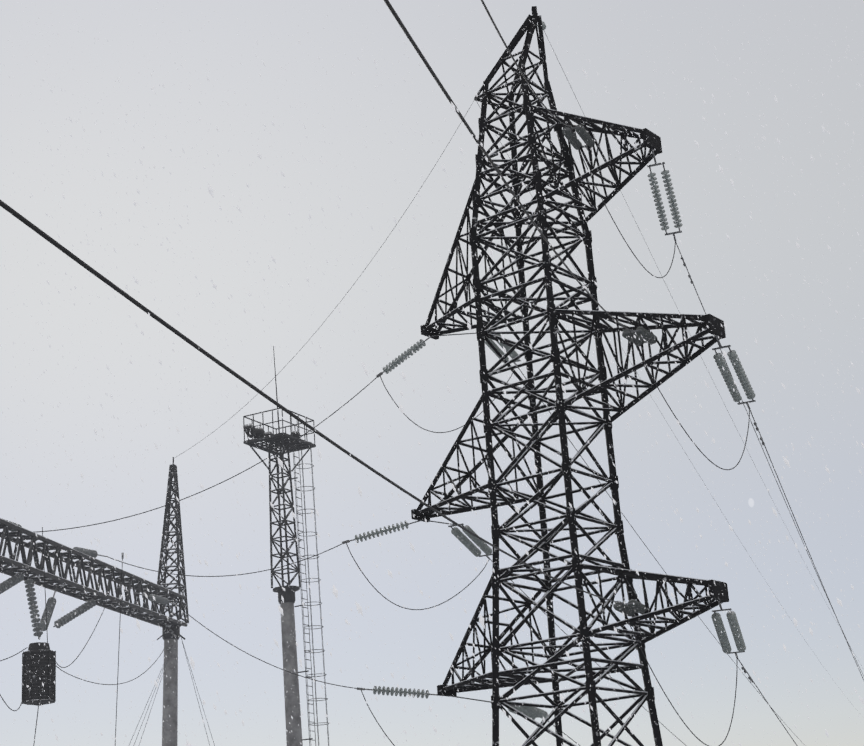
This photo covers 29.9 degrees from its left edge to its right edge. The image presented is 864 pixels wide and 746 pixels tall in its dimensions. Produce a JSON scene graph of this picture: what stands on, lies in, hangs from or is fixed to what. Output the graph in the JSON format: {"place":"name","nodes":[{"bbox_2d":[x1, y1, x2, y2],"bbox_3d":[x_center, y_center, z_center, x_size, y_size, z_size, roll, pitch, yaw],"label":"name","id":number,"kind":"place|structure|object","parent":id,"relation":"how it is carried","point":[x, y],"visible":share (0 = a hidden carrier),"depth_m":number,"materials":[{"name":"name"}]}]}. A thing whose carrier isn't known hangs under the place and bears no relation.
{"place":"outdoors","nodes":[
{"label":"outdoors","id":0,"kind":"place"},
{"bbox_2d":[0,518,187,623],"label":"settled snow","id":1,"kind":"structure","parent":0,"point":[106,574],"depth_m":55.52,"materials":[{"name":"white snow"}]},
{"bbox_2d":[162,639,177,745],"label":"concrete gantry pole","id":2,"kind":"object","parent":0,"point":[169,732],"visible":0.83,"depth_m":62.31,"materials":[{"name":"grey concrete"}]},
{"bbox_2d":[280,602,302,745],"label":"concrete mast pole","id":3,"kind":"object","parent":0,"point":[292,695],"visible":0.81,"depth_m":60.90,"materials":[{"name":"grey concrete"}]},
{"bbox_2d":[0,0,863,745],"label":"snow flakes","id":4,"kind":"object","parent":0,"point":[402,374],"visible":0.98,"depth_m":13.96,"materials":[{"name":"white snow"}]},
{"bbox_2d":[0,0,863,745],"label":"sky","id":5,"kind":"structure","parent":0,"point":[101,69],"materials":[{"name":"grey"}]},
{"label":"snowy ground","id":6,"kind":"structure","parent":0,"visible":0},
{"bbox_2d":[0,457,188,639],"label":"steel gantry","id":7,"kind":"object","parent":6,"relation":"on","point":[169,625],"visible":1,"depth_m":55.80,"materials":[{"name":"grey metal"}]},
{"bbox_2d":[0,518,168,635],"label":"frosted strings","id":8,"kind":"object","parent":7,"relation":"attached to","point":[12,581],"visible":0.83,"depth_m":48.52},
{"bbox_2d":[22,642,55,705],"bbox_3d":[-11.422,8.749,47.075,0.970,1.800,0.944,-4,-18,-1],"label":"line trap","id":9,"kind":"object","parent":8,"relation":"hanging from","point":[42,661],"visible":1,"depth_m":46.74,"materials":[{"name":"paint"}]},
{"bbox_2d":[243,346,328,745],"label":"steel mast","id":10,"kind":"object","parent":6,"relation":"on","point":[279,441],"visible":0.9,"depth_m":62.88,"materials":[{"name":"grey metal"}]},
{"bbox_2d":[243,423,300,447],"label":"floodlights","id":11,"kind":"object","parent":10,"relation":"attached to","point":[258,432],"visible":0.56,"depth_m":64.19,"materials":[{"name":"paint"}]},
{"bbox_2d":[0,0,863,745],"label":"conductors","id":12,"kind":"object","parent":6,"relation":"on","point":[114,286],"visible":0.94,"depth_m":27.59,"materials":[{"name":"grey metal"}]},
{"bbox_2d":[411,6,728,745],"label":"lattice tower","id":13,"kind":"structure","parent":6,"relation":"on","point":[650,142],"depth_m":49.55,"materials":[{"name":"metal"}]},
{"bbox_2d":[23,125,764,717],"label":"line fittings","id":14,"kind":"object","parent":13,"relation":"attached to","point":[515,363],"visible":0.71,"depth_m":49.96,"materials":[{"name":"metal"}]},
{"bbox_2d":[129,31,862,745],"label":"thin wires","id":15,"kind":"object","parent":13,"relation":"attached to","point":[309,339],"visible":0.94,"depth_m":62.64,"materials":[{"name":"grey metal"}]},
{"bbox_2d":[355,21,755,719],"bbox_3d":[3.999,-0.530,52.687,13.531,22.404,4.508,-14,-20,28],"label":"glass insulator","id":16,"kind":"object","parent":13,"relation":"attached to","point":[533,713],"visible":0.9,"depth_m":50.39,"materials":[{"name":"grey glass"}]},
{"bbox_2d":[419,49,724,745],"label":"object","id":17,"kind":"structure","parent":13,"relation":"on","point":[547,592],"depth_m":49.14,"materials":[{"name":"white"}]},
{"bbox_2d":[562,124,656,616],"bbox_3d":[5.444,-0.530,46.748,1.986,14.910,2.315,-10,-19,18],"label":"insulator glass","id":18,"kind":"object","parent":13,"relation":"attached to","point":[649,337],"visible":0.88,"depth_m":46.36,"materials":[{"name":"grey glass"}]}
]}

